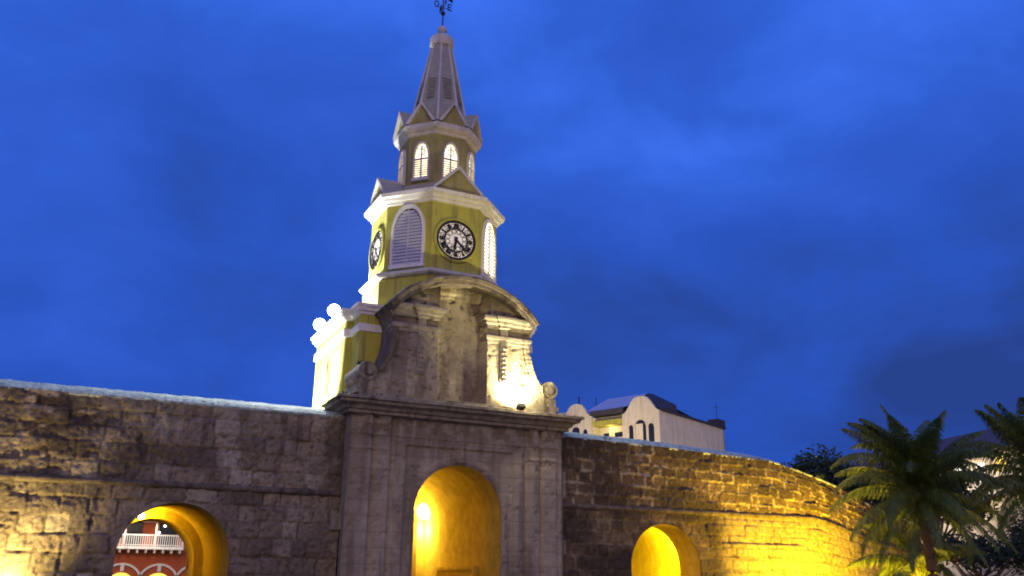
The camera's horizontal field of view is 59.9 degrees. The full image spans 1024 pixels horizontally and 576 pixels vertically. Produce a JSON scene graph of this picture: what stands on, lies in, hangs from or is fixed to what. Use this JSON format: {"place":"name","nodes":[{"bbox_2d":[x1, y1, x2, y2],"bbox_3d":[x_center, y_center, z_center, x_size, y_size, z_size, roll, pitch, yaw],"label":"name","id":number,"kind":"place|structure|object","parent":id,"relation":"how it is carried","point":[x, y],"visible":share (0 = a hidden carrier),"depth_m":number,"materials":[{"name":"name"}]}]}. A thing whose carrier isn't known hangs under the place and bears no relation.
{"place":"outdoors","nodes":[
{"label":"outdoors","id":0,"kind":"place"},
{"bbox_2d":[112,521,186,575],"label":"red house","id":1,"kind":"structure","parent":0,"point":[147,548],"depth_m":69.07,"materials":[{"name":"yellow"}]},
{"bbox_2d":[126,522,143,545],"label":"balcony door","id":2,"kind":"structure","parent":1,"relation":"in","point":[136,528],"depth_m":69.13,"materials":[{"name":"grey wood"}]},
{"bbox_2d":[158,523,175,546],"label":"balcony door","id":3,"kind":"structure","parent":1,"relation":"in","point":[163,530],"depth_m":70.05,"materials":[{"name":"grey wood"}]},
{"bbox_2d":[0,0,1023,466],"label":"sky","id":4,"kind":"structure","parent":0,"point":[794,220],"materials":[{"name":"blue"}]},
{"bbox_2d":[558,393,725,450],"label":"apartment house","id":5,"kind":"structure","parent":0,"point":[651,417],"depth_m":93.80,"materials":[{"name":"white paint"}]},
{"bbox_2d":[572,427,579,432],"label":"window","id":6,"kind":"structure","parent":5,"relation":"in","point":[576,429],"depth_m":95.84,"materials":[{"name":"glass"}]},
{"bbox_2d":[615,432,622,436],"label":"window","id":7,"kind":"structure","parent":5,"relation":"in","point":[617,434],"depth_m":93.83,"materials":[{"name":"black glass"}]},
{"bbox_2d":[629,425,633,438],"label":"window","id":8,"kind":"structure","parent":5,"relation":"in","point":[631,435],"depth_m":91.45,"materials":[{"name":"glass"}]},
{"bbox_2d":[635,420,645,439],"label":"window","id":9,"kind":"structure","parent":5,"relation":"in","point":[640,427],"depth_m":90.79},
{"bbox_2d":[648,423,654,441],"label":"window","id":10,"kind":"structure","parent":5,"relation":"in","point":[651,427],"depth_m":89.95,"materials":[{"name":"glass"}]},
{"bbox_2d":[672,423,675,432],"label":"window","id":11,"kind":"structure","parent":5,"relation":"in","point":[673,424],"depth_m":91.72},
{"bbox_2d":[845,422,1023,575],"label":"hip roofed house","id":12,"kind":"structure","parent":0,"point":[987,435],"depth_m":71.29,"materials":[{"name":"paint"}]},
{"bbox_2d":[975,461,985,484],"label":"window","id":13,"kind":"structure","parent":12,"relation":"in","point":[981,464],"depth_m":70.74,"materials":[{"name":"white glass"}]},
{"label":"plaza ground","id":14,"kind":"structure","parent":0,"visible":0},
{"bbox_2d":[0,379,345,575],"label":"fortress wall","id":15,"kind":"structure","parent":14,"relation":"on","point":[219,487],"depth_m":30.53,"materials":[{"name":"grey stone"}]},
{"bbox_2d":[321,275,584,575],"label":"gate frontispiece","id":16,"kind":"object","parent":14,"relation":"on","point":[444,384],"visible":1,"depth_m":35.21,"materials":[{"name":"stone"}]},
{"bbox_2d":[417,503,429,518],"bbox_3d":[-4.182,10.683,42.705,0.745,0.859,0.745,-10,-21,29],"label":"gate lantern","id":17,"kind":"object","parent":16,"relation":"attached to","point":[423,511],"visible":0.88,"depth_m":42.40,"materials":[{"name":"white glass"}]},
{"bbox_2d":[311,26,536,447],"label":"clock tower","id":18,"kind":"structure","parent":16,"relation":"on","point":[432,211],"depth_m":39.26,"materials":[{"name":"yellow paint"}]},
{"bbox_2d":[314,319,325,329],"bbox_3d":[-8.940,1.796,41.250,0.560,0.770,0.560,9,-20,-24],"label":"ball finial","id":19,"kind":"object","parent":18,"relation":"on","point":[319,324],"visible":0.65,"depth_m":41.08,"materials":[{"name":"white stone"}]},
{"bbox_2d":[323,358,330,401],"bbox_3d":[-8.027,4.002,38.592,0.070,1.820,0.480,9,-20,-24],"label":"slot window","id":20,"kind":"structure","parent":18,"relation":"in","point":[328,361],"depth_m":38.55,"materials":[{"name":"yellow paint"}]},
{"bbox_2d":[328,304,339,316],"bbox_3d":[-7.843,1.095,39.116,0.560,0.770,0.560,9,-20,-24],"label":"ball finial","id":21,"kind":"object","parent":18,"relation":"on","point":[333,310],"visible":0.76,"depth_m":38.95,"materials":[{"name":"white stone"}]},
{"bbox_2d":[397,149,405,185],"bbox_3d":[-5.143,-5.544,41.519,0.220,1.995,0.828,9,-20,-24],"label":"window","id":22,"kind":"structure","parent":18,"relation":"in","point":[402,159],"depth_m":41.41,"materials":[{"name":"beige"}]},
{"bbox_2d":[388,204,425,269],"bbox_3d":[-4.511,-2.262,38.503,1.648,2.970,0.220,-6,-19,18],"label":"window","id":23,"kind":"structure","parent":18,"relation":"in","point":[407,242],"depth_m":38.43,"materials":[{"name":"paint"}]},
{"bbox_2d":[411,141,429,181],"bbox_3d":[-4.149,-5.814,40.683,0.828,1.995,0.220,-6,-19,18],"label":"window","id":24,"kind":"structure","parent":18,"relation":"in","point":[421,157],"depth_m":40.64,"materials":[{"name":"beige"}]},
{"bbox_2d":[434,0,452,25],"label":"weather vane","id":25,"kind":"object","parent":18,"relation":"on","point":[443,8],"visible":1,"depth_m":45.19,"materials":[{"name":"metal"}]},
{"bbox_2d":[441,142,458,178],"bbox_3d":[-2.826,-5.777,40.757,0.828,1.995,0.220,9,-20,-24],"label":"window","id":26,"kind":"structure","parent":18,"relation":"in","point":[450,156],"depth_m":40.80,"materials":[{"name":"beige"}]},
{"bbox_2d":[466,152,474,183],"bbox_3d":[-1.948,-5.455,41.696,0.220,1.995,0.828,-6,-19,18],"label":"window","id":27,"kind":"structure","parent":18,"relation":"in","point":[470,164],"depth_m":41.75,"materials":[{"name":"beige"}]},
{"bbox_2d":[481,219,496,284],"bbox_3d":[-1.041,-1.696,40.099,0.220,2.970,1.648,-6,-19,18],"label":"window","id":28,"kind":"structure","parent":18,"relation":"in","point":[488,241],"depth_m":40.04,"materials":[{"name":"beige"}]},
{"bbox_2d":[516,403,525,410],"bbox_3d":[0.354,4.795,35.789,0.320,0.312,0.299,11,-21,-28],"label":"ledge floodlight","id":29,"kind":"object","parent":16,"relation":"on","point":[521,406],"visible":0.96,"depth_m":35.73,"materials":[{"name":"metal"}]},
{"bbox_2d":[435,566,477,575],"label":"door surround","id":30,"kind":"object","parent":14,"relation":"on","point":[468,571],"visible":1,"depth_m":38.16,"materials":[{"name":"paint"}]},
{"bbox_2d":[474,432,921,575],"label":"fortress wall","id":31,"kind":"structure","parent":14,"relation":"on","point":[635,507],"depth_m":39.72,"materials":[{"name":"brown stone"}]},
{"bbox_2d":[787,443,898,505],"bbox_3d":[21.918,17.040,63.761,11.909,11.676,10.916,9,-20,-24],"label":"broadleaf tree","id":32,"kind":"object","parent":14,"relation":"on","point":[814,468],"visible":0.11,"depth_m":62.04,"materials":[{"name":"green plant"}]},
{"bbox_2d":[844,522,986,575],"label":"palm tree","id":33,"kind":"object","parent":14,"relation":"on","point":[900,563],"visible":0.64,"depth_m":39.01,"materials":[{"name":"green plant"}]},
{"bbox_2d":[827,404,1017,575],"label":"palm tree","id":34,"kind":"object","parent":14,"relation":"on","point":[920,472],"visible":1,"depth_m":37.41,"materials":[{"name":"green plant"}]},
{"bbox_2d":[866,468,998,574],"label":"broadleaf tree","id":35,"kind":"object","parent":14,"relation":"on","point":[966,491],"visible":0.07,"depth_m":63.88,"materials":[{"name":"green plant"}]},
{"bbox_2d":[909,527,1023,575],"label":"shrub","id":36,"kind":"object","parent":14,"relation":"on","point":[1008,556],"visible":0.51,"depth_m":43.52,"materials":[{"name":"green plant"}]},
{"bbox_2d":[958,397,1023,545],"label":"palm tree","id":37,"kind":"object","parent":14,"relation":"on","point":[1005,424],"visible":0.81,"depth_m":38.71,"materials":[{"name":"green plant"}]},
{"bbox_2d":[982,507,1023,567],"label":"shrub","id":38,"kind":"object","parent":14,"relation":"on","point":[1016,529],"visible":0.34,"depth_m":45.32,"materials":[{"name":"green plant"}]}
]}

